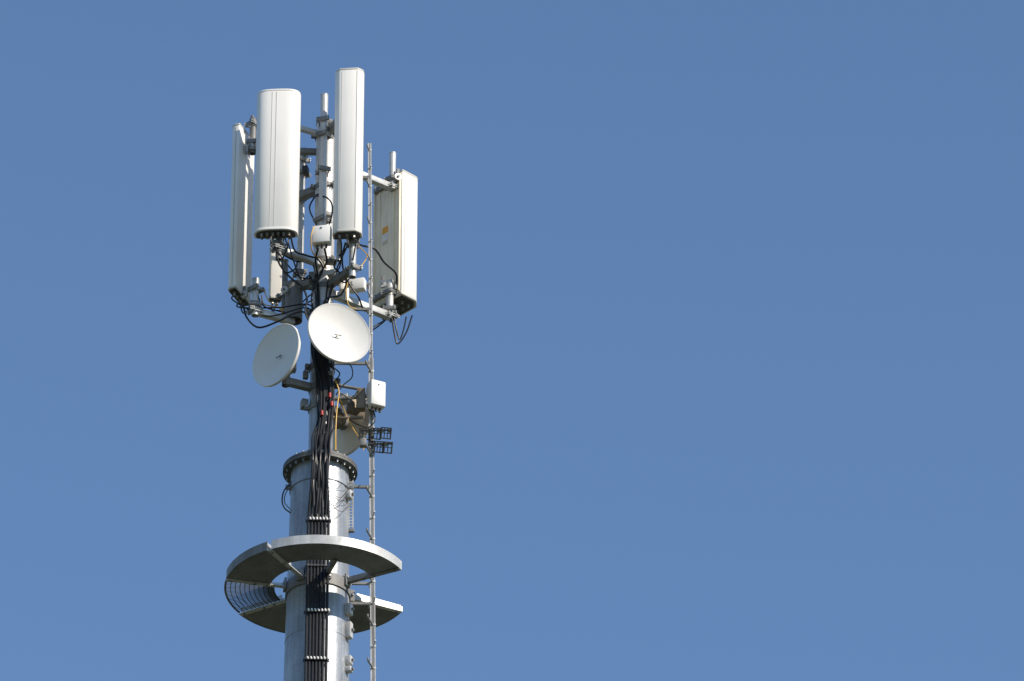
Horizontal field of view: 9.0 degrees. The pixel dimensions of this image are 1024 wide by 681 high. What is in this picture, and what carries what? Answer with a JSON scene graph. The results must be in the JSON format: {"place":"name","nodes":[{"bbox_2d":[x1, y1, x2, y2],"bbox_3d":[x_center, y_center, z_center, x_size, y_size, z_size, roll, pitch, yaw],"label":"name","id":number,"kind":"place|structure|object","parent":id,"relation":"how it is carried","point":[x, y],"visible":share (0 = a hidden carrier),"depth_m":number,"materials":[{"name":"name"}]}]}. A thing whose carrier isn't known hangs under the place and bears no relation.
{"place":"outdoors","nodes":[
{"label":"outdoors","id":0,"kind":"place"},
{"bbox_2d":[0,0,1023,680],"label":"sky","id":1,"kind":"structure","parent":0,"point":[708,365],"materials":[{"name":"blue"}]},
{"label":"ground","id":2,"kind":"structure","parent":0,"visible":0},
{"bbox_2d":[241,93,401,680],"bbox_3d":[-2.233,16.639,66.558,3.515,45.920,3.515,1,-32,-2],"label":"telecom tower","id":3,"kind":"structure","parent":2,"relation":"on","point":[343,469],"depth_m":76.46,"materials":[{"name":"metal"}]},
{"bbox_2d":[228,123,253,305],"bbox_3d":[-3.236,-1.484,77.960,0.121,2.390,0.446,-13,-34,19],"label":"panel antenna","id":4,"kind":"object","parent":3,"relation":"attached to","point":[241,222],"visible":1,"depth_m":77.86,"materials":[{"name":"plastic"}]},
{"bbox_2d":[268,238,282,304],"bbox_3d":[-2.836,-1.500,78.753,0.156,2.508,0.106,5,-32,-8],"label":"panel antenna","id":5,"kind":"object","parent":3,"relation":"attached to","point":[275,278],"visible":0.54,"depth_m":78.22,"materials":[{"name":"plastic"}]},
{"bbox_2d":[252,323,300,386],"bbox_3d":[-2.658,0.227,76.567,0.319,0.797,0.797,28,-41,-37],"label":"microwave dish","id":6,"kind":"object","parent":3,"relation":"attached to","point":[277,352],"visible":1,"depth_m":76.55,"materials":[{"name":"paint"}]},
{"bbox_2d":[254,89,300,239],"bbox_3d":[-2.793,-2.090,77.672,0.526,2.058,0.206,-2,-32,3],"label":"panel antenna","id":7,"kind":"object","parent":3,"relation":"attached to","point":[276,208],"visible":1,"depth_m":77.58,"materials":[{"name":"plastic"}]},
{"bbox_2d":[224,535,402,633],"bbox_3d":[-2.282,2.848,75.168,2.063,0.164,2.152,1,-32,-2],"label":"climbing guard","id":8,"kind":"object","parent":3,"relation":"attached to","point":[264,565],"visible":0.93,"depth_m":74.77,"materials":[{"name":"metal"}]},
{"bbox_2d":[303,343,335,680],"bbox_3d":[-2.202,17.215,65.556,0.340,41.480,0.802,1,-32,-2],"label":"cable bundle","id":9,"kind":"object","parent":3,"relation":"attached to","point":[324,430],"visible":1,"depth_m":75.20,"materials":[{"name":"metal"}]},
{"bbox_2d":[231,193,412,513],"bbox_3d":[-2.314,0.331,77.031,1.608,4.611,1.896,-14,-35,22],"label":"jumper cables","id":10,"kind":"object","parent":3,"relation":"attached to","point":[316,284],"visible":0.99,"depth_m":77.08,"materials":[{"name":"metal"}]},
{"bbox_2d":[312,225,331,248],"bbox_3d":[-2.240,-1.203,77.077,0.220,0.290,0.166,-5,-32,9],"label":"radio unit box","id":11,"kind":"object","parent":3,"relation":"attached to","point":[321,236],"visible":1,"depth_m":77.01,"materials":[{"name":"metal"}]},
{"bbox_2d":[307,303,370,363],"bbox_3d":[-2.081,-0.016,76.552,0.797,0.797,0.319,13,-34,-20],"label":"microwave dish","id":12,"kind":"object","parent":3,"relation":"attached to","point":[338,333],"visible":1,"depth_m":76.49,"materials":[{"name":"paint"}]},
{"bbox_2d":[332,67,364,240],"bbox_3d":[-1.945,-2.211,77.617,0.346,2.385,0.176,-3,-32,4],"label":"panel antenna","id":13,"kind":"object","parent":3,"relation":"attached to","point":[348,157],"visible":1,"depth_m":77.53,"materials":[{"name":"plastic"}]},
{"bbox_2d":[333,405,368,455],"bbox_3d":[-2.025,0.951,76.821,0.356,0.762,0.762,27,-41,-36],"label":"microwave dish","id":14,"kind":"object","parent":3,"relation":"attached to","point":[347,441],"visible":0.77,"depth_m":76.74,"materials":[{"name":"paint"}]},
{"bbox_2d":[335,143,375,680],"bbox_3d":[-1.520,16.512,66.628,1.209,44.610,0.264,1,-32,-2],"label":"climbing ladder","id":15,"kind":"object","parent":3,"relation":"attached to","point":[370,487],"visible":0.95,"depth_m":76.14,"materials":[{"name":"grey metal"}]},
{"bbox_2d":[358,427,392,453],"bbox_3d":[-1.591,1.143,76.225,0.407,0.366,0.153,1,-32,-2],"label":"floodlight","id":16,"kind":"object","parent":15,"relation":"attached to","point":[369,431],"visible":1,"depth_m":76.22,"materials":[{"name":"metal"}]},
{"bbox_2d":[366,379,385,412],"bbox_3d":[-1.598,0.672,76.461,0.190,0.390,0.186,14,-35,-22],"label":"radio unit box","id":17,"kind":"object","parent":3,"relation":"attached to","point":[375,395],"visible":1,"depth_m":76.40,"materials":[{"name":"metal"}]},
{"bbox_2d":[372,169,417,316],"bbox_3d":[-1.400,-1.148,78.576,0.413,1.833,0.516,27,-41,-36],"label":"panel antenna","id":18,"kind":"object","parent":3,"relation":"attached to","point":[395,228],"visible":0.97,"depth_m":78.44,"materials":[{"name":"plastic"}]}
]}

